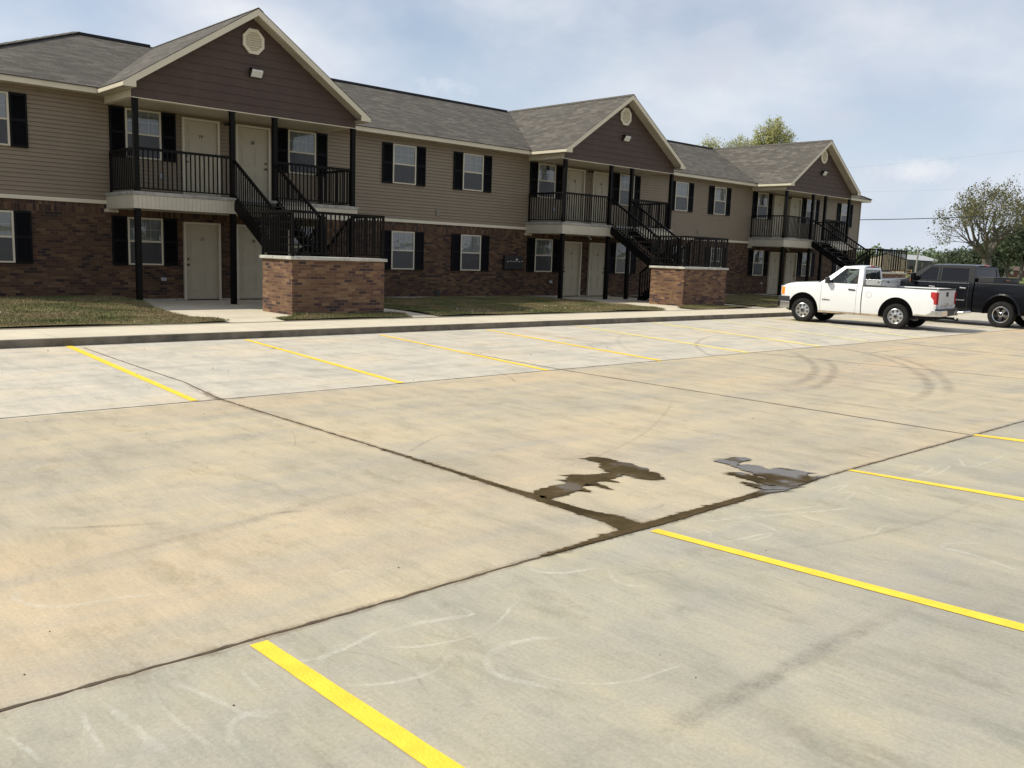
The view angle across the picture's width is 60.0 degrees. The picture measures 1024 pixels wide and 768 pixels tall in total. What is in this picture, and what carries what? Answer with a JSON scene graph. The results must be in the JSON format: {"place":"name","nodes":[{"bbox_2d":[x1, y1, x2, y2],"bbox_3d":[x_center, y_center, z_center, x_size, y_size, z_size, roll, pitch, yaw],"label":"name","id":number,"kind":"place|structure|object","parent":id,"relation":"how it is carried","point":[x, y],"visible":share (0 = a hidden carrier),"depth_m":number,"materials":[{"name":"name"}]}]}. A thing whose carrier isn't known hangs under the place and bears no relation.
{"place":"outdoors","nodes":[
{"label":"outdoors","id":0,"kind":"place"},
{"bbox_2d":[0,295,228,326],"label":"lawn","id":1,"kind":"structure","parent":0,"point":[30,310],"depth_m":18.22,"materials":[{"name":"green plant"}]},
{"bbox_2d":[233,160,386,314],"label":"staircase","id":2,"kind":"structure","parent":0,"point":[318,280],"depth_m":20.97,"materials":[{"name":"brick"}]},
{"bbox_2d":[275,311,413,319],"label":"lawn","id":3,"kind":"structure","parent":0,"point":[310,315],"depth_m":20.03,"materials":[{"name":"green plant"}]},
{"bbox_2d":[0,295,785,329],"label":"walkway","id":4,"kind":"structure","parent":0,"point":[246,311],"depth_m":21.59,"materials":[{"name":"concrete"}]},
{"bbox_2d":[0,7,871,303],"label":"apartment building","id":5,"kind":"structure","parent":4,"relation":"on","point":[118,157],"depth_m":26.33,"materials":[{"name":"brick"}]},
{"bbox_2d":[0,91,28,147],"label":"window","id":6,"kind":"structure","parent":5,"relation":"in","point":[13,105],"depth_m":20.76,"materials":[{"name":"beige plastic"}]},
{"bbox_2d":[0,210,32,263],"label":"window","id":7,"kind":"structure","parent":5,"relation":"in","point":[16,247],"depth_m":21.12,"materials":[{"name":"beige plastic"}]},
{"bbox_2d":[108,105,175,162],"bbox_3d":[-9.475,-6.410,22.789,1.680,1.244,0.050,-6,11,-42],"label":"window","id":8,"kind":"structure","parent":5,"relation":"in","point":[162,135],"depth_m":22.81,"materials":[{"name":"beige plastic"}]},
{"bbox_2d":[111,216,177,265],"bbox_3d":[-9.580,-3.728,23.193,1.680,1.244,0.050,-6,11,-42],"label":"window","id":9,"kind":"structure","parent":5,"relation":"in","point":[159,236],"depth_m":23.23,"materials":[{"name":"beige plastic"}]},
{"bbox_2d":[181,117,220,196],"bbox_3d":[-8.366,-6.044,23.870,1.034,2.090,0.095,-6,11,-42],"label":"door","id":10,"kind":"structure","parent":5,"relation":"in","point":[200,136],"depth_m":23.86,"materials":[{"name":"beige paint"}]},
{"bbox_2d":[183,222,221,299],"bbox_3d":[-8.468,-3.356,24.272,1.034,2.090,0.095,-6,11,-42],"label":"door","id":11,"kind":"structure","parent":5,"relation":"in","point":[201,241],"depth_m":24.29,"materials":[{"name":"beige paint"}]},
{"bbox_2d":[236,224,267,298],"bbox_3d":[-7.370,-3.466,25.289,1.034,2.090,0.085,-6,11,-42],"label":"door","id":12,"kind":"structure","parent":5,"relation":"in","point":[249,264],"depth_m":25.22,"materials":[{"name":"beige paint"}]},
{"bbox_2d":[235,124,270,200],"bbox_3d":[-7.264,-6.154,24.884,1.034,2.090,0.095,-6,11,-42],"label":"door","id":13,"kind":"structure","parent":5,"relation":"in","point":[252,146],"depth_m":24.92,"materials":[{"name":"beige paint"}]},
{"bbox_2d":[249,67,263,78],"bbox_3d":[-6.526,-7.947,22.668,0.330,0.217,0.170,-6,11,-42],"label":"wall light","id":14,"kind":"object","parent":5,"relation":"attached to","point":[258,73],"visible":1,"depth_m":22.63,"materials":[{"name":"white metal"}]},
{"bbox_2d":[279,225,325,255],"bbox_3d":[-6.234,-4.061,26.272,1.680,1.244,0.050,-6,11,-42],"label":"window","id":15,"kind":"structure","parent":5,"relation":"in","point":[295,240],"depth_m":26.10,"materials":[{"name":"beige glass"}]},
{"bbox_2d":[278,128,327,176],"bbox_3d":[-6.129,-6.744,25.868,1.680,1.244,0.050,-6,11,-42],"label":"window","id":16,"kind":"structure","parent":5,"relation":"in","point":[294,146],"depth_m":25.87,"materials":[{"name":"beige plastic"}]},
{"bbox_2d":[381,230,423,269],"bbox_3d":[-3.544,-4.329,28.748,1.680,1.244,0.050,-6,11,-42],"label":"window","id":17,"kind":"structure","parent":5,"relation":"in","point":[404,250],"depth_m":28.77,"materials":[{"name":"beige plastic"}]},
{"bbox_2d":[382,142,425,186],"bbox_3d":[-3.439,-7.011,28.343,1.680,1.244,0.050,-6,11,-42],"label":"window","id":18,"kind":"structure","parent":5,"relation":"in","point":[401,164],"depth_m":28.32,"materials":[{"name":"beige plastic"}]},
{"bbox_2d":[451,234,489,270],"bbox_3d":[-1.438,-4.538,30.686,1.680,1.244,0.050,-6,11,-42],"label":"window","id":19,"kind":"structure","parent":5,"relation":"in","point":[468,252],"depth_m":30.66,"materials":[{"name":"beige plastic"}]},
{"bbox_2d":[453,151,491,192],"bbox_3d":[-1.333,-7.221,30.282,1.680,1.244,0.050,-6,11,-42],"label":"window","id":20,"kind":"structure","parent":5,"relation":"in","point":[471,172],"depth_m":30.26,"materials":[{"name":"glass"}]},
{"bbox_2d":[503,255,523,268],"bbox_3d":[0.050,-4.397,32.045,0.920,0.490,0.140,-6,11,-42],"label":"sign","id":21,"kind":"object","parent":5,"relation":"attached to","point":[512,262],"visible":1,"depth_m":31.95,"materials":[{"name":"brown metal"}]},
{"bbox_2d":[526,238,559,271],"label":"window","id":22,"kind":"structure","parent":5,"relation":"in","point":[542,254],"depth_m":33.06,"materials":[{"name":"beige plastic"}]},
{"bbox_2d":[529,162,562,199],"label":"window","id":23,"kind":"structure","parent":5,"relation":"in","point":[543,177],"depth_m":32.64,"materials":[{"name":"glass"}]},
{"bbox_2d":[562,241,581,295],"bbox_3d":[2.282,-4.426,34.164,1.034,2.090,0.095,-6,11,-42],"label":"door","id":24,"kind":"structure","parent":5,"relation":"in","point":[572,250],"depth_m":34.24,"materials":[{"name":"beige paint"}]},
{"bbox_2d":[565,168,585,222],"bbox_3d":[2.380,-7.115,33.766,1.034,2.090,0.085,-6,11,-42],"label":"door","id":25,"kind":"structure","parent":5,"relation":"in","point":[576,178],"depth_m":33.80,"materials":[{"name":"beige paint"}]},
{"bbox_2d":[586,243,604,295],"bbox_3d":[3.383,-4.536,35.178,1.034,2.090,0.095,-6,11,-42],"label":"door","id":26,"kind":"structure","parent":5,"relation":"in","point":[596,253],"depth_m":35.16,"materials":[{"name":"beige paint"}]},
{"bbox_2d":[590,171,608,224],"bbox_3d":[3.485,-7.224,34.776,1.034,2.090,0.095,-6,11,-42],"label":"door","id":27,"kind":"structure","parent":5,"relation":"in","point":[600,181],"depth_m":34.72,"materials":[{"name":"beige paint"}]},
{"bbox_2d":[609,242,636,273],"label":"window","id":28,"kind":"structure","parent":5,"relation":"in","point":[617,251],"depth_m":36.02,"materials":[{"name":"beige plastic"}]},
{"bbox_2d":[612,173,640,205],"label":"window","id":29,"kind":"structure","parent":5,"relation":"in","point":[620,194],"depth_m":35.63,"materials":[{"name":"grey glass"}]},
{"bbox_2d":[622,135,631,141],"bbox_3d":[4.223,-9.017,32.560,0.330,0.217,0.170,-6,11,-42],"label":"wall light","id":30,"kind":"object","parent":5,"relation":"attached to","point":[626,138],"visible":1,"depth_m":32.51,"materials":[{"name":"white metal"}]},
{"bbox_2d":[672,181,694,211],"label":"window","id":31,"kind":"structure","parent":5,"relation":"in","point":[683,192],"depth_m":38.29,"materials":[{"name":"grey glass"}]},
{"bbox_2d":[704,247,725,267],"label":"window","id":32,"kind":"structure","parent":5,"relation":"in","point":[709,247],"depth_m":40.61,"materials":[{"name":"black plastic"}]},
{"bbox_2d":[708,186,731,215],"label":"window","id":33,"kind":"structure","parent":5,"relation":"in","point":[719,203],"depth_m":40.16,"materials":[{"name":"grey glass"}]},
{"bbox_2d":[747,249,768,275],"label":"window","id":34,"kind":"structure","parent":5,"relation":"in","point":[757,259],"depth_m":42.96,"materials":[{"name":"glass"}]},
{"bbox_2d":[752,191,772,219],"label":"window","id":35,"kind":"structure","parent":5,"relation":"in","point":[762,203],"depth_m":42.56,"materials":[{"name":"glass"}]},
{"bbox_2d":[766,252,779,294],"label":"door","id":36,"kind":"structure","parent":5,"relation":"in","point":[774,258],"depth_m":44.04,"materials":[{"name":"beige paint"}]},
{"bbox_2d":[771,195,784,237],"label":"door","id":37,"kind":"structure","parent":5,"relation":"in","point":[778,205],"depth_m":43.62,"materials":[{"name":"beige paint"}]},
{"bbox_2d":[783,253,797,284],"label":"door","id":38,"kind":"structure","parent":5,"relation":"in","point":[790,265],"depth_m":45.06,"materials":[{"name":"beige paint"}]},
{"bbox_2d":[787,198,801,238],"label":"door","id":39,"kind":"structure","parent":5,"relation":"in","point":[795,206],"depth_m":44.67,"materials":[{"name":"beige paint"}]},
{"bbox_2d":[796,252,814,276],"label":"window","id":40,"kind":"structure","parent":5,"relation":"in","point":[802,257],"depth_m":45.91,"materials":[{"name":"black glass"}]},
{"bbox_2d":[801,198,819,223],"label":"window","id":41,"kind":"structure","parent":5,"relation":"in","point":[806,203],"depth_m":45.52,"materials":[{"name":"glass"}]},
{"bbox_2d":[821,171,827,175],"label":"wall light","id":42,"kind":"object","parent":5,"relation":"attached to","point":[823,173],"visible":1,"depth_m":42.39,"materials":[{"name":"white metal"}]},
{"bbox_2d":[831,255,848,276],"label":"window","id":43,"kind":"structure","parent":5,"relation":"in","point":[835,268],"depth_m":48.19,"materials":[{"name":"black glass"}]},
{"bbox_2d":[836,203,852,227],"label":"window","id":44,"kind":"structure","parent":5,"relation":"in","point":[842,208],"depth_m":47.99,"materials":[{"name":"black plastic"}]},
{"bbox_2d":[0,308,837,348],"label":"pavement","id":45,"kind":"structure","parent":0,"point":[29,338],"depth_m":17.81,"materials":[{"name":"concrete"}]},
{"bbox_2d":[0,312,1023,767],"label":"parking lot","id":46,"kind":"structure","parent":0,"point":[190,552],"depth_m":5.10,"materials":[{"name":"concrete"}]},
{"bbox_2d":[533,457,664,497],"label":"puddle","id":47,"kind":"object","parent":46,"relation":"on","point":[577,482],"visible":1,"depth_m":6.90,"materials":[{"name":"water"}]},
{"bbox_2d":[384,449,823,555],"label":"puddle","id":48,"kind":"object","parent":46,"relation":"on","point":[782,479],"visible":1,"depth_m":6.45,"materials":[{"name":"water"}]},
{"bbox_2d":[778,265,957,328],"bbox_3d":[10.470,-2.595,25.992,4.962,1.741,2.055,9,11,41],"label":"pickup truck","id":49,"kind":"object","parent":46,"relation":"on","point":[897,307],"visible":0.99,"depth_m":25.36,"materials":[{"name":"white paint"}]},
{"bbox_2d":[865,279,900,286],"bbox_3d":[10.756,-2.819,25.708,0.451,0.411,1.628,9,11,41],"label":"tool box","id":50,"kind":"object","parent":49,"relation":"on","point":[883,282],"visible":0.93,"depth_m":25.22,"materials":[{"name":"metal"}]},
{"bbox_2d":[883,264,1023,327],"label":"pickup truck","id":51,"kind":"object","parent":46,"relation":"on","point":[1001,305],"visible":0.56,"depth_m":27.61,"materials":[{"name":"black paint"}]},
{"bbox_2d":[978,277,1019,283],"bbox_3d":[15.247,-3.122,27.757,1.739,0.416,0.500,-4,10,-37],"label":"tool box","id":52,"kind":"object","parent":51,"relation":"on","point":[999,280],"visible":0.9,"depth_m":27.36,"materials":[{"name":"black plastic"}]},
{"bbox_2d":[0,0,1023,253],"label":"sky","id":53,"kind":"structure","parent":0,"point":[891,83],"materials":[{"name":"blue"}]},
{"bbox_2d":[384,295,666,315],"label":"lawn","id":54,"kind":"structure","parent":0,"point":[457,305],"depth_m":26.50,"materials":[{"name":"green plant"}]},
{"bbox_2d":[610,199,728,305],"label":"staircase","id":55,"kind":"structure","parent":0,"point":[674,282],"depth_m":30.93,"materials":[{"name":"brick"}]},
{"bbox_2d":[613,293,777,306],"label":"lawn","id":56,"kind":"structure","parent":0,"point":[759,300],"depth_m":36.23,"materials":[{"name":"green plant"}]},
{"bbox_2d":[679,304,751,308],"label":"lawn","id":57,"kind":"structure","parent":0,"point":[699,306],"depth_m":29.73,"materials":[{"name":"green plant"}]},
{"bbox_2d":[811,220,907,281],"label":"staircase","id":58,"kind":"structure","parent":0,"point":[866,259],"depth_m":41.53,"materials":[{"name":"metal"}]},
{"bbox_2d":[870,253,936,273],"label":"metal shed","id":59,"kind":"structure","parent":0,"point":[924,261],"depth_m":235.71,"materials":[{"name":"beige metal"}]},
{"bbox_2d":[855,270,1023,283],"bbox_3d":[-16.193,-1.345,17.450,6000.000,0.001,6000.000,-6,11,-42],"label":"field","id":60,"kind":"structure","parent":0,"point":[1021,282],"depth_m":170.25,"materials":[{"name":"green plant"}]},
{"bbox_2d":[698,135,724,147],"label":"spring tree","id":61,"kind":"object","parent":60,"relation":"on","point":[711,144],"visible":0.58,"depth_m":109.72,"materials":[{"name":"green plant"}]},
{"bbox_2d":[721,134,754,147],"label":"spring tree","id":62,"kind":"object","parent":60,"relation":"on","point":[746,142],"visible":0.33,"depth_m":110.82,"materials":[{"name":"green plant"}]},
{"bbox_2d":[751,115,797,144],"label":"spring tree","id":63,"kind":"object","parent":60,"relation":"on","point":[777,135],"visible":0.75,"depth_m":111.04,"materials":[{"name":"green plant"}]},
{"bbox_2d":[915,247,919,272],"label":"utility pole","id":64,"kind":"object","parent":60,"relation":"on","point":[917,260],"visible":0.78,"depth_m":108.32,"materials":[{"name":"brown metal"}]},
{"bbox_2d":[856,243,1020,266],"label":"woods","id":65,"kind":"object","parent":60,"relation":"on","point":[931,254],"visible":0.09,"depth_m":394.22,"materials":[{"name":"green plant"}]},
{"bbox_2d":[954,249,973,263],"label":"evergreen tree","id":66,"kind":"object","parent":60,"relation":"on","point":[961,259],"visible":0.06,"depth_m":211.18,"materials":[{"name":"green plant"}]},
{"bbox_2d":[931,246,1017,277],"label":"woods","id":67,"kind":"object","parent":60,"relation":"on","point":[948,257],"visible":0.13,"depth_m":224.19,"materials":[{"name":"green plant"}]},
{"bbox_2d":[927,174,1023,265],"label":"oak tree","id":68,"kind":"object","parent":60,"relation":"on","point":[986,253],"visible":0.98,"depth_m":137.10,"materials":[{"name":"green plant"}]},
{"bbox_2d":[963,241,1006,268],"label":"evergreen tree","id":69,"kind":"object","parent":60,"relation":"on","point":[974,258],"visible":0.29,"depth_m":186.10,"materials":[{"name":"green plant"}]},
{"bbox_2d":[974,216,1023,280],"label":"evergreen tree","id":70,"kind":"object","parent":60,"relation":"on","point":[1014,243],"visible":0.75,"depth_m":175.12,"materials":[{"name":"green plant"}]},
{"bbox_2d":[994,239,1023,277],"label":"evergreen tree","id":71,"kind":"object","parent":60,"relation":"on","point":[1009,257],"visible":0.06,"depth_m":197.82,"materials":[{"name":"green plant"}]},
{"bbox_2d":[860,214,1023,219],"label":"overhead wire","id":72,"kind":"object","parent":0,"point":[937,218],"visible":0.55,"depth_m":66.62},
{"bbox_2d":[1008,266,1023,277],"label":"brick house","id":73,"kind":"structure","parent":0,"point":[1014,273],"depth_m":283.30,"materials":[{"name":"brown brick"}]}
]}

